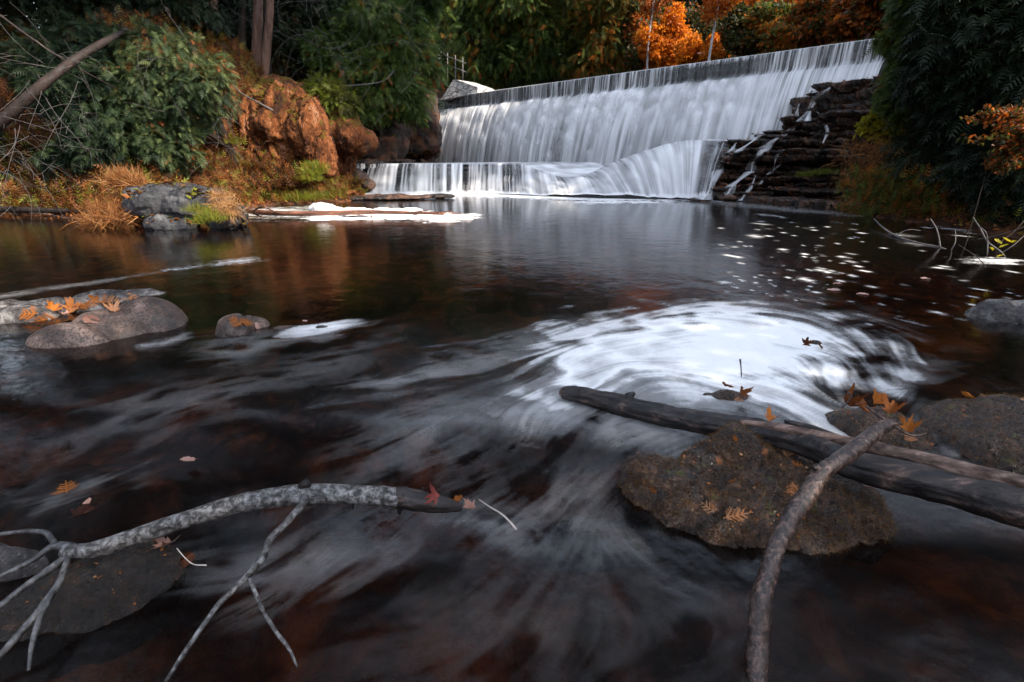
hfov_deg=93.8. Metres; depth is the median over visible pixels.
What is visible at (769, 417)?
maple leaf
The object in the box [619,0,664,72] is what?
deciduous tree
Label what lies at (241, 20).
tree trunk
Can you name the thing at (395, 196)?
log
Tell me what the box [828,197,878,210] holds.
grass
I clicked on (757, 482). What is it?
leaf litter
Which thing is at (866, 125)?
bush
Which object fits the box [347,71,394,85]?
bare branch
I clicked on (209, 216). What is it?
grass tuft
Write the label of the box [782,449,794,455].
cedar sprig
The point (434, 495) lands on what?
maple leaf
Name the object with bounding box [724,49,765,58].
deciduous tree
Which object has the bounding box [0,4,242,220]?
bare twigs
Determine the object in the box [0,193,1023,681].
river water
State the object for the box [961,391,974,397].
curled leaf
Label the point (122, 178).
dry grass tuft
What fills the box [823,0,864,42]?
deciduous tree
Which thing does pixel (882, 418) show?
twig
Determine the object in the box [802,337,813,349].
maple leaf
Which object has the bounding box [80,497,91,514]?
maple leaf
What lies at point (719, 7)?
birch tree
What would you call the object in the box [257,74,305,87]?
bank rock
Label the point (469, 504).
maple leaf
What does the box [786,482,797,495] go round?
cedar sprig
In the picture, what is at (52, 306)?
fallen leaf
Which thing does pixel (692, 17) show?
deciduous tree
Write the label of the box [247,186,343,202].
grass
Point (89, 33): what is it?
cedar tree
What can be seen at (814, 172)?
moss fringe
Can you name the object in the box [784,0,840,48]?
deciduous tree
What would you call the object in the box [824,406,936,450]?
river rock
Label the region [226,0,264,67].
tree trunk
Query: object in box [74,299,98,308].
cedar sprig
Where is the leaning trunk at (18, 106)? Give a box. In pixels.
[0,23,128,215]
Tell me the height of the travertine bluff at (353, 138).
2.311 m
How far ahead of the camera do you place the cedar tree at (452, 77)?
31.80 m
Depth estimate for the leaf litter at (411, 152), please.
20.02 m
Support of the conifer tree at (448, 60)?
on the ground at (964, 226)
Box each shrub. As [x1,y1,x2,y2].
[294,158,331,185]
[296,69,364,176]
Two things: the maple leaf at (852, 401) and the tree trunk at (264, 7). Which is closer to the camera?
the maple leaf at (852, 401)
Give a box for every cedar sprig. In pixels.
[19,305,37,320]
[33,312,56,321]
[50,480,78,494]
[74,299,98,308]
[99,294,122,302]
[228,315,243,326]
[241,319,253,325]
[702,502,717,514]
[723,506,750,522]
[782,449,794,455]
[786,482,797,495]
[904,434,917,441]
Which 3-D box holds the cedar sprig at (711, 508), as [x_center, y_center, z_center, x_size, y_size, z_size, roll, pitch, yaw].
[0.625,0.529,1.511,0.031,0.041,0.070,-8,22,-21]
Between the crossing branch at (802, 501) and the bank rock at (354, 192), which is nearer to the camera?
the crossing branch at (802, 501)
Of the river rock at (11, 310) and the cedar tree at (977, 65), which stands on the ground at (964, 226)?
the cedar tree at (977, 65)
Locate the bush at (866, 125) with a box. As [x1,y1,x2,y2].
[853,106,899,203]
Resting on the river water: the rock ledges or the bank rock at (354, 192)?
the bank rock at (354, 192)
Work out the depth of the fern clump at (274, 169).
12.12 m
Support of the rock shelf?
on the ground at (964, 226)
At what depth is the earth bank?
19.44 m
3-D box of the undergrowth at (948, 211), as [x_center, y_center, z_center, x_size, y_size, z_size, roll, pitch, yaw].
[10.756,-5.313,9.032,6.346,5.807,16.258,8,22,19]
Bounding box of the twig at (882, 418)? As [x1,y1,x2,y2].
[865,406,927,436]
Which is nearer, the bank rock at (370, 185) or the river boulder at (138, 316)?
the river boulder at (138, 316)
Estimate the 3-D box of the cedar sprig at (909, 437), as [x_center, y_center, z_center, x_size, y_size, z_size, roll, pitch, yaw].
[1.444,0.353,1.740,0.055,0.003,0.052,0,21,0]
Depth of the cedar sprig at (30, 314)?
3.19 m
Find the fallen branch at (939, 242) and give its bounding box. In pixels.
[873,217,1023,256]
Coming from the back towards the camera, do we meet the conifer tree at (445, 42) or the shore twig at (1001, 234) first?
the conifer tree at (445, 42)
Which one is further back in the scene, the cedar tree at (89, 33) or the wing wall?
the wing wall
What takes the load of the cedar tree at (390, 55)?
on the ground at (964, 226)
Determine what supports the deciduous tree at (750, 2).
on the ground at (964, 226)
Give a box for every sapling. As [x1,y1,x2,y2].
[635,1,692,68]
[672,29,703,64]
[699,32,726,61]
[956,100,1023,240]
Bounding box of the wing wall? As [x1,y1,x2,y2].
[441,80,493,100]
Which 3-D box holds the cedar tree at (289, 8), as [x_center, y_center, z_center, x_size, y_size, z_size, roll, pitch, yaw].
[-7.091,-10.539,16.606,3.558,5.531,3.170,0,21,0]
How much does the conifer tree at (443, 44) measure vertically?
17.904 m
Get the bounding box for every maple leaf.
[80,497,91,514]
[152,536,177,548]
[425,483,439,505]
[462,498,476,508]
[740,386,753,399]
[764,406,779,420]
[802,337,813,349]
[843,383,869,408]
[856,398,875,413]
[873,387,888,409]
[881,393,907,418]
[897,413,921,435]
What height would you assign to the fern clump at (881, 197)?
1.205 m
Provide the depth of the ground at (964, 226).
10.90 m
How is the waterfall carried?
on the dam
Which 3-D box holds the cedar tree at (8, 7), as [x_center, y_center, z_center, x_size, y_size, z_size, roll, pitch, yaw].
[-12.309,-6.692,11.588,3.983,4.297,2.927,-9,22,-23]
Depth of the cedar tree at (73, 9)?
11.35 m
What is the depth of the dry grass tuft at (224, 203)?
7.41 m
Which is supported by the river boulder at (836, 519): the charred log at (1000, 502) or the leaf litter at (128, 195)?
the charred log at (1000, 502)
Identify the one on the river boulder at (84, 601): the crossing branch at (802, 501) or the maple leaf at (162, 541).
the maple leaf at (162, 541)
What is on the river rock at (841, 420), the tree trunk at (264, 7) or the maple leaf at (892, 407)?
the maple leaf at (892, 407)
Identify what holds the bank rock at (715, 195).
on the river water
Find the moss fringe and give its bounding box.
[785,168,842,177]
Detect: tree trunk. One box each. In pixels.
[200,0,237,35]
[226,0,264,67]
[229,0,249,53]
[244,0,276,37]
[255,0,306,75]
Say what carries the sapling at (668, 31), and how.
on the ground at (964, 226)
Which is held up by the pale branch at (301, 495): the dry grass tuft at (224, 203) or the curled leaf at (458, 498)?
the curled leaf at (458, 498)
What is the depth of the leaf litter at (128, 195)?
7.61 m
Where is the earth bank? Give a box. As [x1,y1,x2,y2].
[362,72,441,167]
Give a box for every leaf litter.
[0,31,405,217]
[26,539,165,604]
[121,180,245,226]
[238,79,294,155]
[287,93,323,161]
[376,68,439,166]
[637,428,886,536]
[694,75,880,204]
[835,409,932,444]
[878,191,1023,236]
[938,394,1023,435]
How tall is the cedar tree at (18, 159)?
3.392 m
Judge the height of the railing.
1.413 m
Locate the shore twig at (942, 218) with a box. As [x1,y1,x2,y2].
[899,212,982,225]
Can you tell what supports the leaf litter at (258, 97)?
on the ground at (964, 226)
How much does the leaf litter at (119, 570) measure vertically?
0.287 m
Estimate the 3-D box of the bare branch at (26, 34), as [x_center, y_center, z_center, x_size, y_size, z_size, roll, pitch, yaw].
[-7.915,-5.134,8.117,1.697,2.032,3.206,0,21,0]
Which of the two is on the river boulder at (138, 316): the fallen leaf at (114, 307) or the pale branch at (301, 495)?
the fallen leaf at (114, 307)
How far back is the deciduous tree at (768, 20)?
18.16 m
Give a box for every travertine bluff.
[229,80,315,168]
[275,95,338,178]
[325,106,378,183]
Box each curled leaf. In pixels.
[179,551,195,569]
[453,495,462,501]
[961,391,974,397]
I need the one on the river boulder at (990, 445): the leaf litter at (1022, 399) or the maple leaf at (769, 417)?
the leaf litter at (1022, 399)
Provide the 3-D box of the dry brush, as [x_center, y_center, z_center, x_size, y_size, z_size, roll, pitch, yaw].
[7.410,-3.211,9.261,2.483,1.761,2.690,0,21,0]
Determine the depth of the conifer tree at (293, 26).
20.34 m
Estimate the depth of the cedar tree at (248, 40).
16.85 m
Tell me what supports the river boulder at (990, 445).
in the river water
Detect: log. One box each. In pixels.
[0,206,86,213]
[246,206,461,218]
[348,193,454,200]
[559,386,1023,529]
[740,419,1023,488]
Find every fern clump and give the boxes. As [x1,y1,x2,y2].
[213,132,247,150]
[230,156,324,192]
[823,158,967,219]
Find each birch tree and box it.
[631,0,675,69]
[692,0,741,60]
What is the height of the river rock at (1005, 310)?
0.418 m
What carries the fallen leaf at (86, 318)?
on the river boulder at (138, 316)
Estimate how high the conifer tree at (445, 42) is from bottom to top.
21.674 m
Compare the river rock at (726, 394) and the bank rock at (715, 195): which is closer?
the river rock at (726, 394)
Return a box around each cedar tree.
[0,0,82,80]
[0,9,150,190]
[0,126,36,180]
[15,0,162,40]
[79,11,244,178]
[132,0,243,60]
[208,0,252,56]
[262,0,348,81]
[294,0,452,161]
[371,0,457,167]
[432,0,541,89]
[441,38,508,88]
[480,0,590,88]
[542,0,664,80]
[862,0,953,136]
[878,95,1023,226]
[886,0,1023,159]
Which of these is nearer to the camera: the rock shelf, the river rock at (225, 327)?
the river rock at (225, 327)
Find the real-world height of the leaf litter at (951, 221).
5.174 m
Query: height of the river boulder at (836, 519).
0.388 m
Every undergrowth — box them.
[0,4,367,215]
[880,179,1023,234]
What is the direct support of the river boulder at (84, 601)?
in the river water
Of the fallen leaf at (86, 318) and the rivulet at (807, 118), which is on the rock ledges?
the rivulet at (807, 118)
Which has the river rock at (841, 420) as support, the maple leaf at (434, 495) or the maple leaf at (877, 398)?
the maple leaf at (877, 398)
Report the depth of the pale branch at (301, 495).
1.30 m
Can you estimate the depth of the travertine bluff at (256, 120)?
12.39 m
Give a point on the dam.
(696, 75)
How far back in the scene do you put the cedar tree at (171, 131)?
9.64 m
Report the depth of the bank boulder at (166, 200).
7.56 m
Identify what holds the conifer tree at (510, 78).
on the ground at (964, 226)
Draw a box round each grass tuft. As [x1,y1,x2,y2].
[59,194,141,229]
[81,161,157,196]
[181,200,230,227]
[201,183,253,222]
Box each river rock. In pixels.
[0,288,164,323]
[0,542,48,581]
[215,313,297,336]
[315,325,327,327]
[703,389,747,400]
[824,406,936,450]
[964,299,1023,322]
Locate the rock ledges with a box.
[687,73,904,212]
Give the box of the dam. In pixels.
[433,40,889,170]
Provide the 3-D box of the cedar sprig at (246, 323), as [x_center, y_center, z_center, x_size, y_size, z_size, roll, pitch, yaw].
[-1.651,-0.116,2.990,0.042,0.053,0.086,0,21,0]
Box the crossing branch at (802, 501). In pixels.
[745,419,897,681]
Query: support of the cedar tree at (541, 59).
on the ground at (964, 226)
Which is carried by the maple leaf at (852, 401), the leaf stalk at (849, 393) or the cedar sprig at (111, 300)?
the leaf stalk at (849, 393)
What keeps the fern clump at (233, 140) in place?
on the ground at (964, 226)
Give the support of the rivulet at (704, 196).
on the rock ledges
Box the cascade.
[360,139,719,197]
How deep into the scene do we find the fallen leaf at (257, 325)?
3.06 m
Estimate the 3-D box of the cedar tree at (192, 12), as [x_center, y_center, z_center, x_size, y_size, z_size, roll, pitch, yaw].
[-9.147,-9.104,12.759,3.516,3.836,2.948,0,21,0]
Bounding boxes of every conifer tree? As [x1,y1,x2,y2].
[200,0,265,38]
[272,1,350,62]
[274,0,382,80]
[348,1,452,115]
[432,20,472,88]
[434,5,464,67]
[494,28,566,89]
[656,0,717,24]
[715,0,749,57]
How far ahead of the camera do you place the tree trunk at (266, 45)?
13.92 m
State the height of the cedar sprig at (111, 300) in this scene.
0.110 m
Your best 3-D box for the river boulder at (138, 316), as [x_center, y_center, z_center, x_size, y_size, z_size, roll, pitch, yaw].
[-2.521,-0.012,3.047,0.835,0.474,0.500,-17,26,-38]
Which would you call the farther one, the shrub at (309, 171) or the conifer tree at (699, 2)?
the conifer tree at (699, 2)
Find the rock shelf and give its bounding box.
[356,145,726,199]
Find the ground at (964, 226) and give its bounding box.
[0,36,1023,237]
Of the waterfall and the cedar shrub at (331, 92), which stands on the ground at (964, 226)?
the cedar shrub at (331, 92)
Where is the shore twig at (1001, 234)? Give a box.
[975,227,1023,239]
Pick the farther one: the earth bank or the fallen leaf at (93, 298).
the earth bank
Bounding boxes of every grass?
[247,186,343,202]
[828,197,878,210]
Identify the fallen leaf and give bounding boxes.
[45,300,63,310]
[60,296,81,313]
[81,314,100,322]
[88,294,100,302]
[102,300,120,311]
[255,322,260,328]
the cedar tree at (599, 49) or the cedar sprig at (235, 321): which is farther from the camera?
the cedar tree at (599, 49)
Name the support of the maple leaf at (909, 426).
on the river rock at (841, 420)
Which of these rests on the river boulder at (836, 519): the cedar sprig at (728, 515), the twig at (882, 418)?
the cedar sprig at (728, 515)
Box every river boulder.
[0,540,186,641]
[25,296,187,348]
[618,420,898,555]
[916,392,1023,474]
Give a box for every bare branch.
[0,4,124,99]
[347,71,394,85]
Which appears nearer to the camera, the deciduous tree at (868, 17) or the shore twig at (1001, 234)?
the shore twig at (1001, 234)
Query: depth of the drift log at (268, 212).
9.10 m
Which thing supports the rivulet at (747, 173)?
on the rock ledges
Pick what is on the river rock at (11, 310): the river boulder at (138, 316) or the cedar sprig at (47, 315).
the cedar sprig at (47, 315)
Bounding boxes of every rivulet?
[701,156,728,199]
[723,171,752,194]
[805,88,828,120]
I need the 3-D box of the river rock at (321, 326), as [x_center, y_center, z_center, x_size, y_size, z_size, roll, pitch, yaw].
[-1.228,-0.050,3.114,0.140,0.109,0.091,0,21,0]
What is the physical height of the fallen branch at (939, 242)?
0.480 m
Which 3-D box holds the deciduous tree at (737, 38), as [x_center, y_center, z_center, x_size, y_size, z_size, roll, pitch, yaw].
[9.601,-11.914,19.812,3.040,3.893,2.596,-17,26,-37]
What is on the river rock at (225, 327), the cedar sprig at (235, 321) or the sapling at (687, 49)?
the cedar sprig at (235, 321)
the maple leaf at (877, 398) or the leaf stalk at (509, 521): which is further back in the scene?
the maple leaf at (877, 398)
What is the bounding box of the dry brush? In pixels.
[813,131,945,208]
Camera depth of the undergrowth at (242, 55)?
11.03 m
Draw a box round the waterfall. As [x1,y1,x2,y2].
[439,39,882,165]
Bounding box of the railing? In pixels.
[445,53,465,82]
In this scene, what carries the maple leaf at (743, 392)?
on the river rock at (726, 394)
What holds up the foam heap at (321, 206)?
on the river water
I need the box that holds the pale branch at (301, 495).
[0,480,461,681]
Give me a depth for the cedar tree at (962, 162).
7.42 m
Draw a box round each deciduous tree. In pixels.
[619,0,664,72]
[683,1,729,61]
[690,18,736,63]
[710,0,772,56]
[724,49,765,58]
[737,0,798,6]
[740,0,802,53]
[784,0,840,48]
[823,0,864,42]
[842,0,890,39]
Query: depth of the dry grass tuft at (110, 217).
7.61 m
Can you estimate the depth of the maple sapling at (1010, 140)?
5.91 m
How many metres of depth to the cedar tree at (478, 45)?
26.03 m
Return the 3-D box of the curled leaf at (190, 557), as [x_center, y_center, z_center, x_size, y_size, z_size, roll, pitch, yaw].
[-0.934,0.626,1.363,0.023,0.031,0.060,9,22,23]
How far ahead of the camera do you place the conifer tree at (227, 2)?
15.93 m
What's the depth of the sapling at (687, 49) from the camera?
20.26 m
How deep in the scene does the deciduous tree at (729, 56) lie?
30.26 m
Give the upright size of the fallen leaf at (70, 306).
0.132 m
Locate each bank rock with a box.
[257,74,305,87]
[324,178,355,195]
[348,158,415,192]
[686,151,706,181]
[698,191,736,200]
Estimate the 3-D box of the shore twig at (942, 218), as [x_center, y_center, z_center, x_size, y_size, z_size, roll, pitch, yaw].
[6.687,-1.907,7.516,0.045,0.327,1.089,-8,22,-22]
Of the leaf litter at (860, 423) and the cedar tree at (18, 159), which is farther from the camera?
the cedar tree at (18, 159)
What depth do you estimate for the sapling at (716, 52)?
19.43 m
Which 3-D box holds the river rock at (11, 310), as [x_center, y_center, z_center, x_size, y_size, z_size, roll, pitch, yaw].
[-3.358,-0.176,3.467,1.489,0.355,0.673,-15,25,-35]
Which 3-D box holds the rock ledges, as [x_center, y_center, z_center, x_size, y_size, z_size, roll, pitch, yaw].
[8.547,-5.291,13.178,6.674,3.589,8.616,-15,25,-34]
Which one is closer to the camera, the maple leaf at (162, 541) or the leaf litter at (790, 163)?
the maple leaf at (162, 541)
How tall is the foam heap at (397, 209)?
0.144 m
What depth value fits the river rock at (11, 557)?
1.34 m
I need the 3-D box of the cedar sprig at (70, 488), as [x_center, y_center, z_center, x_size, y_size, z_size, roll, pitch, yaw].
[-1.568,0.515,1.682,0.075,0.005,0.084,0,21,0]
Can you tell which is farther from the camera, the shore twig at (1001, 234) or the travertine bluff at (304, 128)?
the travertine bluff at (304, 128)
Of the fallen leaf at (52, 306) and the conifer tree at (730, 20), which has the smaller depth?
the fallen leaf at (52, 306)
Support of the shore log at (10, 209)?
on the ground at (964, 226)
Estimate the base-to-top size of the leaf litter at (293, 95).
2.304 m
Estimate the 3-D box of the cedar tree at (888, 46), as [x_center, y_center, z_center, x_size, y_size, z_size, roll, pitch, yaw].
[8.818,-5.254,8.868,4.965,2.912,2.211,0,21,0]
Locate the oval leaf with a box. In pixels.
[180,456,197,460]
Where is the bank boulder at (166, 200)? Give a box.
[121,182,248,229]
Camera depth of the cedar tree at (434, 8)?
18.43 m
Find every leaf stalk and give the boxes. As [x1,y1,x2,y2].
[176,548,206,565]
[478,499,516,529]
[842,392,850,407]
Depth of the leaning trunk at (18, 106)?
7.79 m
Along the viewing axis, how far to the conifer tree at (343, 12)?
20.53 m
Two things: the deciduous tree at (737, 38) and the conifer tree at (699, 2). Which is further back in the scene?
the conifer tree at (699, 2)
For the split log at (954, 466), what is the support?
on the charred log at (1000, 502)
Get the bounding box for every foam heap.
[308,202,473,218]
[346,207,422,210]
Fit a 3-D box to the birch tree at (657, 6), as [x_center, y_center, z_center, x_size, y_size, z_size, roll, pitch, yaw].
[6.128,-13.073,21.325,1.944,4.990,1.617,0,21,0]
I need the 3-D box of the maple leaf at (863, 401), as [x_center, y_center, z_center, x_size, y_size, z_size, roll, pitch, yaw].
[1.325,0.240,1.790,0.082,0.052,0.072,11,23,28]
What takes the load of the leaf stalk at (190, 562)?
on the river water
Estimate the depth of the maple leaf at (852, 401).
1.82 m
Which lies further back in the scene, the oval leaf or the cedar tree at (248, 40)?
the cedar tree at (248, 40)

